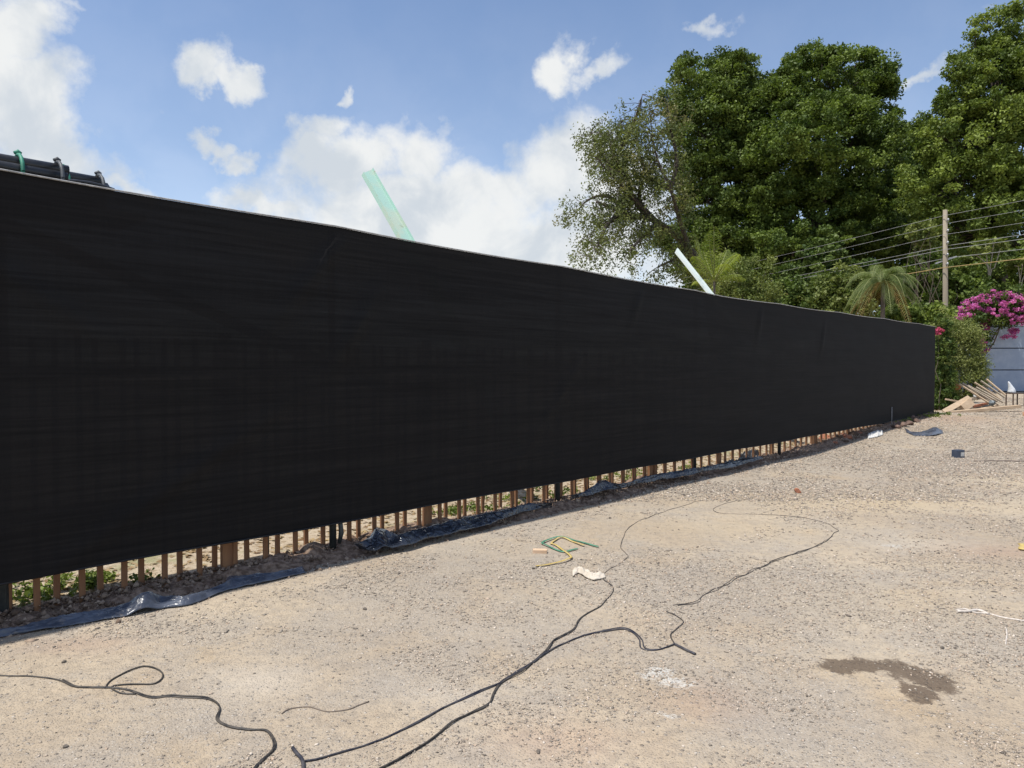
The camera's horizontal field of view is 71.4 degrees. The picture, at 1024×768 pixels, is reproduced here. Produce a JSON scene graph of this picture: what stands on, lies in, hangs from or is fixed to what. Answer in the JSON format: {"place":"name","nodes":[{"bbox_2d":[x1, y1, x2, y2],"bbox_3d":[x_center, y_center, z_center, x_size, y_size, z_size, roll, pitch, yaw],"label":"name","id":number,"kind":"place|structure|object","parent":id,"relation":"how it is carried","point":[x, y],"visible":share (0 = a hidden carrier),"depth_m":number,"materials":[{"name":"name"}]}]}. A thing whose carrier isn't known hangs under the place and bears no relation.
{"place":"outdoors","nodes":[
{"label":"outdoors","id":0,"kind":"place"},
{"bbox_2d":[0,392,1023,767],"bbox_3d":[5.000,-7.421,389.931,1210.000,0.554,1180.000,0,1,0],"label":"ground","id":1,"kind":"structure","parent":0,"point":[696,726],"depth_m":4.00,"materials":[{"name":"beige gravel"}]},
{"bbox_2d":[0,584,12,611],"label":"storage rack","id":2,"kind":"object","parent":1,"relation":"on","point":[4,597],"depth_m":4.47,"materials":[{"name":"metal"}]},
{"bbox_2d":[0,149,69,182],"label":"pipe bundle","id":3,"kind":"object","parent":2,"relation":"on","point":[56,169],"visible":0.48,"depth_m":4.58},
{"bbox_2d":[63,164,108,189],"bbox_3d":[-4.356,-1.365,3.742,0.286,0.308,4.089,1,2,43],"label":"pipe bundle","id":4,"kind":"object","parent":2,"relation":"on","point":[98,177],"visible":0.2,"depth_m":5.08,"materials":[{"name":"black plastic"}]},
{"bbox_2d":[68,179,114,190],"bbox_3d":[-3.047,-1.359,4.899,0.028,0.123,0.571,1,2,43],"label":"loose pipe","id":5,"kind":"object","parent":2,"relation":"on","point":[88,182],"visible":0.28,"depth_m":4.98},
{"bbox_2d":[0,665,275,767],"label":"looped cable","id":6,"kind":"object","parent":1,"relation":"on","point":[134,692],"visible":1,"depth_m":3.48,"materials":[{"name":"black rubber"}]},
{"bbox_2d":[0,566,305,636],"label":"plastic sheet","id":7,"kind":"object","parent":1,"relation":"on","point":[148,599],"visible":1,"depth_m":4.65,"materials":[{"name":"plastic"}]},
{"bbox_2d":[281,701,368,713],"bbox_3d":[-0.876,1.527,3.353,0.399,0.010,0.081,0,1,-10],"label":"wire","id":8,"kind":"object","parent":1,"relation":"on","point":[324,710],"visible":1,"depth_m":3.35,"materials":[{"name":"brown metal"}]},
{"bbox_2d":[329,523,343,549],"bbox_3d":[-1.528,0.106,6.062,0.122,2.816,0.152,1,2,43],"label":"net pole","id":9,"kind":"object","parent":1,"relation":"on","point":[332,536],"visible":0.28,"depth_m":6.08,"materials":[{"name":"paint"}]},
{"bbox_2d":[0,168,935,584],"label":"shade net","id":10,"kind":"object","parent":9,"relation":"attached to","point":[178,376],"visible":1,"depth_m":5.94,"materials":[{"name":"black fabric"}]},
{"bbox_2d":[361,168,415,242],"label":"leaning beam","id":11,"kind":"structure","parent":1,"relation":"on","point":[389,210],"depth_m":9.96,"materials":[{"name":"paint"}]},
{"bbox_2d":[9,424,878,611],"bbox_3d":[1.834,0.342,9.770,0.120,2.157,24.317,1,2,43],"label":"picket fence","id":12,"kind":"object","parent":1,"relation":"on","point":[228,554],"depth_m":6.08,"materials":[{"name":"brown wood"}]},
{"bbox_2d":[0,412,938,637],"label":"soil bank","id":13,"kind":"structure","parent":1,"relation":"on","point":[276,563],"depth_m":5.92,"materials":[{"name":"brown soil"}]},
{"bbox_2d":[355,503,551,550],"bbox_3d":[-0.427,1.326,6.917,2.611,0.133,0.450,-1,2,-42],"label":"plastic sheet","id":14,"kind":"object","parent":13,"relation":"on","point":[378,538],"visible":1,"depth_m":6.58,"materials":[{"name":"plastic"}]},
{"bbox_2d":[0,413,929,642],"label":"soil clods","id":15,"kind":"object","parent":13,"relation":"on","point":[86,597],"visible":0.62,"depth_m":5.64,"materials":[{"name":"brown soil"}]},
{"bbox_2d":[741,449,758,457],"bbox_3d":[4.152,1.226,12.377,0.169,0.188,0.741,1,2,37],"label":"plastic sheet","id":16,"kind":"object","parent":15,"relation":"on","point":[743,455],"visible":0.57,"depth_m":12.32,"materials":[{"name":"grey plastic"}]},
{"bbox_2d":[570,456,763,497],"bbox_3d":[2.414,1.235,10.123,5.115,0.130,0.236,-1,2,-45],"label":"plastic sheet","id":17,"kind":"object","parent":13,"relation":"on","point":[599,486],"visible":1,"depth_m":9.68,"materials":[{"name":"grey plastic"}]},
{"bbox_2d":[720,455,749,463],"bbox_3d":[3.595,1.263,11.483,0.102,0.147,1.408,1,2,42],"label":"plastic sheet","id":18,"kind":"object","parent":13,"relation":"on","point":[739,458],"visible":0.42,"depth_m":11.54,"materials":[{"name":"grey plastic"}]},
{"bbox_2d":[849,431,858,435],"bbox_3d":[7.498,1.100,15.654,0.238,0.143,0.176,0,1,-14],"label":"brick rubble","id":19,"kind":"object","parent":13,"relation":"on","point":[853,433],"visible":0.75,"depth_m":15.58,"materials":[{"name":"brick"}]},
{"bbox_2d":[895,422,908,426],"bbox_3d":[9.430,0.983,17.231,0.292,0.141,0.194,1,2,36],"label":"dark clod","id":20,"kind":"object","parent":13,"relation":"on","point":[902,424],"visible":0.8,"depth_m":17.17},
{"bbox_2d":[13,409,935,605],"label":"leaf litter","id":21,"kind":"object","parent":1,"relation":"on","point":[260,550],"visible":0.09,"depth_m":6.80,"materials":[{"name":"plant"}]},
{"bbox_2d":[12,411,961,606],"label":"weeds","id":22,"kind":"object","parent":1,"relation":"on","point":[91,578],"visible":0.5,"depth_m":5.29,"materials":[{"name":"green plant"}]},
{"bbox_2d":[291,627,695,767],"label":"cable","id":23,"kind":"object","parent":1,"relation":"on","point":[297,754],"visible":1,"depth_m":3.47,"materials":[{"name":"black rubber"}]},
{"bbox_2d":[533,548,546,553],"bbox_3d":[0.242,1.447,6.166,0.124,0.030,0.060,0,1,7],"label":"wood block","id":24,"kind":"object","parent":1,"relation":"on","point":[539,551],"depth_m":6.14,"materials":[{"name":"brown wood"}]},
{"bbox_2d":[379,497,710,767],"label":"black cable","id":25,"kind":"object","parent":1,"relation":"on","point":[475,710],"visible":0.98,"depth_m":3.62,"materials":[{"name":"black rubber"}]},
{"bbox_2d":[555,483,559,502],"bbox_3d":[0.530,0.069,8.255,0.110,2.791,0.150,1,2,43],"label":"net pole","id":26,"kind":"object","parent":1,"relation":"on","point":[557,491],"visible":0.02,"depth_m":8.26,"materials":[{"name":"metal"}]},
{"bbox_2d":[535,536,583,565],"bbox_3d":[0.448,1.444,6.170,0.321,0.019,1.034,0,1,12],"label":"yellow strap","id":27,"kind":"object","parent":1,"relation":"on","point":[562,549],"visible":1,"depth_m":6.22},
{"bbox_2d":[541,536,598,551],"bbox_3d":[0.468,1.444,6.434,0.379,0.014,0.527,-1,2,-36],"label":"green strap","id":28,"kind":"object","parent":1,"relation":"on","point":[542,542],"visible":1,"depth_m":6.43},
{"bbox_2d":[572,566,605,579],"bbox_3d":[0.572,1.451,5.485,0.312,0.040,0.227,1,2,41],"label":"rag","id":29,"kind":"object","parent":1,"relation":"on","point":[587,573],"visible":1,"depth_m":5.44,"materials":[{"name":"white fabric"}]},
{"bbox_2d":[552,77,732,295],"bbox_3d":[6.969,-7.487,36.825,9.522,15.994,6.728,0,1,0],"label":"sparse tree","id":30,"kind":"object","parent":1,"relation":"on","point":[625,202],"visible":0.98,"depth_m":36.01,"materials":[{"name":"green plant"}]},
{"bbox_2d":[666,611,683,642],"bbox_3d":[1.018,1.500,4.392,0.104,0.018,0.534,0,1,9],"label":"short wire","id":31,"kind":"object","parent":1,"relation":"on","point":[677,627],"visible":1,"depth_m":4.42,"materials":[{"name":"grey metal"}]},
{"bbox_2d":[693,458,695,467],"bbox_3d":[2.725,0.036,10.585,0.044,2.753,0.044,1,2,43],"label":"net pole","id":32,"kind":"object","parent":1,"relation":"on","point":[694,462],"visible":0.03,"depth_m":10.59,"materials":[{"name":"metal"}]},
{"bbox_2d":[685,226,744,293],"bbox_3d":[5.935,-1.787,20.910,1.825,5.434,1.720,0,1,0],"label":"palm","id":33,"kind":"object","parent":1,"relation":"on","point":[714,276],"visible":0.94,"depth_m":20.72,"materials":[{"name":"green plant"}]},
{"bbox_2d":[645,45,803,292],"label":"broadleaf tree","id":34,"kind":"object","parent":1,"relation":"on","point":[728,83],"visible":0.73,"depth_m":44.32,"materials":[{"name":"green plant"}]},
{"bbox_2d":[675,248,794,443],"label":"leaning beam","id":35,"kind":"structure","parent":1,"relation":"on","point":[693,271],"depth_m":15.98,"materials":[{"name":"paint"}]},
{"bbox_2d":[701,252,787,303],"bbox_3d":[8.790,-2.126,27.008,3.216,5.657,2.704,0,1,0],"label":"shrub","id":36,"kind":"object","parent":1,"relation":"on","point":[726,289],"visible":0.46,"depth_m":26.55,"materials":[{"name":"green plant"}]},
{"bbox_2d":[675,500,838,605],"bbox_3d":[2.377,1.456,6.525,1.246,0.023,4.132,0,1,20],"label":"thin black wire","id":37,"kind":"object","parent":1,"relation":"on","point":[757,567],"visible":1,"depth_m":5.79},
{"bbox_2d":[777,442,780,455],"bbox_3d":[4.816,-0.017,12.804,0.060,2.755,0.060,1,2,43],"label":"net pole","id":38,"kind":"object","parent":1,"relation":"on","point":[779,449],"visible":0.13,"depth_m":12.81,"materials":[{"name":"metal"}]},
{"bbox_2d":[743,274,834,309],"bbox_3d":[12.150,-2.081,30.881,4.219,5.233,3.182,0,1,0],"label":"shrub","id":39,"kind":"object","parent":1,"relation":"on","point":[796,288],"visible":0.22,"depth_m":30.18,"materials":[{"name":"green plant"}]},
{"bbox_2d":[723,37,921,299],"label":"broadleaf tree","id":40,"kind":"object","parent":1,"relation":"on","point":[848,103],"visible":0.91,"depth_m":42.82,"materials":[{"name":"green plant"}]},
{"bbox_2d":[772,233,879,292],"bbox_3d":[15.778,-3.592,35.671,5.514,8.007,3.837,0,1,0],"label":"shrub","id":41,"kind":"object","parent":1,"relation":"on","point":[815,258],"visible":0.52,"depth_m":35.46,"materials":[{"name":"green plant"}]},
{"bbox_2d":[792,259,880,316],"bbox_3d":[13.631,-2.322,29.857,3.101,5.798,3.097,-1,2,-44],"label":"shrub","id":42,"kind":"object","parent":1,"relation":"on","point":[830,286],"visible":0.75,"depth_m":29.35,"materials":[{"name":"green plant"}]},
{"bbox_2d":[675,214,1017,314],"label":"hedge","id":43,"kind":"object","parent":1,"relation":"on","point":[898,261],"visible":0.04,"depth_m":46.74,"materials":[{"name":"green plant"}]},
{"bbox_2d":[867,430,882,438],"bbox_3d":[8.126,1.103,15.887,0.280,0.114,1.735,1,2,38],"label":"sack","id":44,"kind":"object","parent":1,"relation":"on","point":[876,433],"visible":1,"depth_m":15.64,"materials":[{"name":"fabric"}]},
{"bbox_2d":[843,265,926,322],"bbox_3d":[12.390,-1.577,24.028,2.605,4.774,2.573,-1,2,-43],"label":"palm","id":45,"kind":"object","parent":1,"relation":"on","point":[888,280],"visible":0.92,"depth_m":23.73,"materials":[{"name":"green plant"}]},
{"bbox_2d":[890,424,900,428],"bbox_3d":[9.141,1.022,16.949,0.168,0.121,0.241,-1,2,-33],"label":"dark clod","id":46,"kind":"object","parent":1,"relation":"on","point":[896,426],"visible":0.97,"depth_m":16.88,"materials":[{"name":"brown soil"}]},
{"bbox_2d":[872,300,959,384],"bbox_3d":[14.325,-1.056,24.893,3.232,3.696,2.769,1,1,27],"label":"shrub","id":47,"kind":"object","parent":1,"relation":"on","point":[929,309],"visible":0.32,"depth_m":24.39,"materials":[{"name":"green plant"}]},
{"bbox_2d":[868,115,965,263],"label":"broadleaf tree","id":48,"kind":"object","parent":1,"relation":"on","point":[908,151],"visible":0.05,"depth_m":49.68,"materials":[{"name":"green plant"}]},
{"bbox_2d":[903,218,941,304],"bbox_3d":[17.753,-3.343,30.905,1.494,7.751,1.637,0,1,-20],"label":"shrub","id":49,"kind":"object","parent":1,"relation":"on","point":[926,244],"visible":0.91,"depth_m":30.67,"materials":[{"name":"green plant"}]},
{"bbox_2d":[905,427,942,435],"bbox_3d":[9.381,1.056,16.159,0.770,0.140,1.337,1,1,27],"label":"rubber scrap","id":50,"kind":"object","parent":1,"relation":"on","point":[932,431],"visible":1,"depth_m":15.90,"materials":[{"name":"blue rubber"}]},
{"bbox_2d":[931,313,959,409],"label":"pink flower shrub","id":51,"kind":"object","parent":1,"relation":"on","point":[943,351],"visible":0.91,"depth_m":21.74,"materials":[{"name":"green plant"}]},
{"bbox_2d":[895,248,996,317],"bbox_3d":[19.780,-2.871,32.944,4.289,6.684,2.971,0,1,-10],"label":"shrub","id":52,"kind":"object","parent":1,"relation":"on","point":[963,286],"visible":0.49,"depth_m":32.38,"materials":[{"name":"green plant"}]},
{"bbox_2d":[935,210,956,382],"bbox_3d":[16.500,-2.853,26.981,0.816,7.452,0.333,0,1,0],"label":"utility pole","id":53,"kind":"object","parent":1,"relation":"on","point":[945,257],"visible":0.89,"depth_m":26.89,"materials":[{"name":"grey wood"}]},
{"bbox_2d":[810,249,1021,284],"bbox_3d":[15.501,-4.616,29.769,0.017,0.463,90.001,0,1,-20],"label":"overhead wire","id":54,"kind":"object","parent":53,"relation":"attached to","point":[960,256],"visible":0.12,"depth_m":26.34,"materials":[{"name":"metal"}]},
{"bbox_2d":[941,396,971,411],"bbox_3d":[13.292,0.619,21.269,1.225,0.535,0.142,-1,1,-25],"label":"plank","id":55,"kind":"object","parent":1,"relation":"on","point":[953,406],"visible":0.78,"depth_m":21.21,"materials":[{"name":"beige wood"}]},
{"bbox_2d":[890,0,1023,317],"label":"broadleaf tree","id":56,"kind":"object","parent":1,"relation":"on","point":[984,132],"visible":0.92,"depth_m":36.99,"materials":[{"name":"green plant"}]},
{"bbox_2d":[952,449,964,457],"bbox_3d":[7.967,1.245,12.713,0.170,0.140,0.126,0,1,-17],"label":"plastic box","id":57,"kind":"object","parent":1,"relation":"on","point":[957,453],"visible":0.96,"depth_m":12.67,"materials":[{"name":"plastic"}]},
{"bbox_2d":[929,305,994,403],"bbox_3d":[14.436,-0.740,23.125,2.526,3.604,2.191,0,1,0],"label":"bush","id":58,"kind":"object","parent":1,"relation":"on","point":[969,365],"visible":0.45,"depth_m":22.69,"materials":[{"name":"green plant"}]},
{"bbox_2d":[974,382,1001,399],"bbox_3d":[14.711,0.220,22.011,0.737,0.574,0.060,1,2,35],"label":"slat","id":59,"kind":"object","parent":58,"relation":"on","point":[985,389],"visible":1,"depth_m":22.00,"materials":[{"name":"brown wood"}]},
{"bbox_2d":[980,380,1004,397],"bbox_3d":[14.927,0.159,22.109,0.660,0.551,0.060,1,2,40],"label":"slat","id":60,"kind":"object","parent":58,"relation":"on","point":[991,388],"visible":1,"depth_m":22.09,"materials":[{"name":"beige wood"}]},
{"bbox_2d":[986,379,1005,395],"bbox_3d":[15.094,0.098,22.208,0.059,0.526,0.556,-1,2,-40],"label":"slat","id":61,"kind":"object","parent":60,"relation":"on","point":[997,388],"visible":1,"depth_m":22.18,"materials":[{"name":"brown wood"}]},
{"bbox_2d":[959,398,974,409],"bbox_3d":[13.586,0.633,21.270,0.475,0.432,0.202,0,1,-17],"label":"plank","id":62,"kind":"object","parent":1,"relation":"on","point":[968,403],"visible":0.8,"depth_m":21.22,"materials":[{"name":"beige wood"}]},
{"bbox_2d":[955,406,983,409],"bbox_3d":[13.929,0.718,21.672,0.851,0.119,0.120,0,1,-7],"label":"plank","id":63,"kind":"object","parent":1,"relation":"on","point":[958,408],"visible":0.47,"depth_m":21.63,"materials":[{"name":"beige wood"}]},
{"bbox_2d":[959,384,994,406],"bbox_3d":[14.136,0.337,21.663,0.936,0.706,0.061,1,2,34],"label":"slat","id":64,"kind":"object","parent":63,"relation":"on","point":[972,392],"visible":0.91,"depth_m":21.67,"materials":[{"name":"brown wood"}]},
{"bbox_2d":[973,402,987,406],"bbox_3d":[14.351,0.622,21.719,0.751,0.170,0.100,0,1,-16],"label":"plank","id":65,"kind":"object","parent":63,"relation":"on","point":[980,404],"visible":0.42,"depth_m":21.66,"materials":[{"name":"brown wood"}]},
{"bbox_2d":[947,405,1020,412],"bbox_3d":[13.941,0.755,21.022,2.224,0.262,0.160,0,1,-5],"label":"plank","id":66,"kind":"object","parent":1,"relation":"on","point":[991,408],"visible":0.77,"depth_m":20.96,"materials":[{"name":"beige wood"}]},
{"bbox_2d":[989,400,995,405],"bbox_3d":[14.380,0.577,21.312,0.183,0.184,0.150,-1,1,-26],"label":"grey can","id":67,"kind":"object","parent":66,"relation":"on","point":[991,402],"visible":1,"depth_m":21.28,"materials":[{"name":"grey metal"}]},
{"bbox_2d":[959,236,1010,293],"bbox_3d":[21.781,-3.162,32.741,2.511,7.255,1.559,0,1,0],"label":"sapling","id":68,"kind":"object","parent":1,"relation":"on","point":[1001,245],"visible":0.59,"depth_m":32.56,"materials":[{"name":"green plant"}]},
{"bbox_2d":[948,282,1023,363],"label":"bougainvillea","id":69,"kind":"object","parent":1,"relation":"on","point":[1005,308],"visible":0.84,"depth_m":30.35,"materials":[{"name":"pink plant"}]},
{"bbox_2d":[948,324,1023,391],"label":"panel gate","id":70,"kind":"structure","parent":1,"relation":"on","point":[1007,359],"depth_m":31.95,"materials":[{"name":"metal"}]},
{"bbox_2d":[952,236,1023,320],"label":"shrub","id":71,"kind":"object","parent":1,"relation":"on","point":[998,273],"visible":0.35,"depth_m":34.26,"materials":[{"name":"green plant"}]},
{"bbox_2d":[955,608,1023,621],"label":"white rope","id":72,"kind":"object","parent":1,"relation":"on","point":[961,610],"visible":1,"depth_m":4.65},
{"bbox_2d":[974,460,1023,461],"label":"dark stick","id":73,"kind":"object","parent":1,"relation":"on","point":[998,460],"visible":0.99,"depth_m":12.16,"materials":[{"name":"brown wood"}]},
{"bbox_2d":[1001,256,1023,323],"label":"sapling","id":74,"kind":"object","parent":1,"relation":"on","point":[1011,264],"visible":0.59,"depth_m":32.61,"materials":[{"name":"green plant"}]},
{"bbox_2d":[1005,393,1023,405],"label":"stool","id":75,"kind":"object","parent":1,"relation":"on","point":[1012,398],"visible":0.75,"depth_m":23.38,"materials":[{"name":"wood"}]},
{"bbox_2d":[1018,543,1023,549],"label":"yellow wrapper","id":76,"kind":"object","parent":1,"relation":"on","point":[1021,546],"visible":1,"depth_m":6.32,"materials":[{"name":"yellow plastic"}]},
{"bbox_2d":[0,0,1023,315],"label":"sky","id":77,"kind":"structure","parent":0,"point":[464,112],"materials":[{"name":"blue"}]},
{"bbox_2d":[672,210,1022,286],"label":"overhead wire","id":78,"kind":"object","parent":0,"point":[884,238],"visible":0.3,"depth_m":29.25,"materials":[{"name":"metal"}]},
{"bbox_2d":[719,234,1023,290],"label":"overhead wire","id":79,"kind":"object","parent":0,"point":[914,252],"visible":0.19,"depth_m":28.14,"materials":[{"name":"metal"}]},
{"bbox_2d":[1007,381,1015,392],"bbox_3d":[16.431,0.115,23.409,0.232,0.406,0.232,1,2,45],"label":"white bag","id":80,"kind":"object","parent":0,"point":[1011,388],"visible":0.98,"depth_m":23.35,"materials":[{"name":"plastic"}]},
{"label":"utility pole","id":81,"kind":"object","parent":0,"visible":0},
{"bbox_2d":[658,200,1023,283],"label":"overhead wire","id":82,"kind":"object","parent":81,"relation":"attached to","point":[884,230],"visible":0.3,"depth_m":29.17,"materials":[{"name":"metal"}]},
{"bbox_3d":[30.793,-1.544,-12.543,0.816,7.452,0.333,0,1,0],"label":"utility pole","id":83,"kind":"object","parent":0,"visible":0},
{"bbox_2d":[695,223,1018,289],"bbox_3d":[15.285,-5.474,29.671,0.012,0.458,90.000,0,1,-20],"label":"overhead wire","id":84,"kind":"object","parent":83,"relation":"attached to","point":[897,245],"visible":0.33,"depth_m":28.71,"materials":[{"name":"metal"}]},
{"bbox_2d":[790,239,1020,280],"bbox_3d":[15.257,-4.936,29.673,0.017,0.399,90.000,0,1,-20],"label":"overhead wire","id":85,"kind":"object","parent":83,"relation":"attached to","point":[924,253],"visible":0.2,"depth_m":27.40,"materials":[{"name":"metal"}]},
{"bbox_2d":[905,258,1023,274],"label":"overhead wire","id":86,"kind":"object","parent":83,"relation":"attached to","point":[966,265],"visible":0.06,"depth_m":26.00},
{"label":"slat","id":87,"kind":"object","parent":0,"visible":0},
{"bbox_2d":[962,383,998,404],"bbox_3d":[14.310,0.302,21.762,0.957,0.687,0.061,1,2,33],"label":"slat","id":88,"kind":"object","parent":87,"relation":"on","point":[976,391],"visible":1,"depth_m":21.77,"materials":[{"name":"beige wood"}]},
{"bbox_3d":[14.257,0.443,21.915,0.651,0.186,0.120,0,1,0],"label":"plank","id":89,"kind":"object","parent":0,"visible":0},
{"bbox_2d":[968,385,997,401],"bbox_3d":[14.485,0.293,21.912,0.794,0.525,0.061,1,2,31],"label":"slat","id":90,"kind":"object","parent":89,"relation":"on","point":[993,399],"visible":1,"depth_m":21.86,"materials":[{"name":"beige wood"}]},
{"bbox_2d":[976,387,1003,402],"bbox_3d":[14.661,0.329,21.863,0.739,0.493,0.059,1,2,45],"label":"slat","id":91,"kind":"object","parent":90,"relation":"on","point":[992,396],"visible":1,"depth_m":21.84,"materials":[{"name":"beige wood"}]}
]}

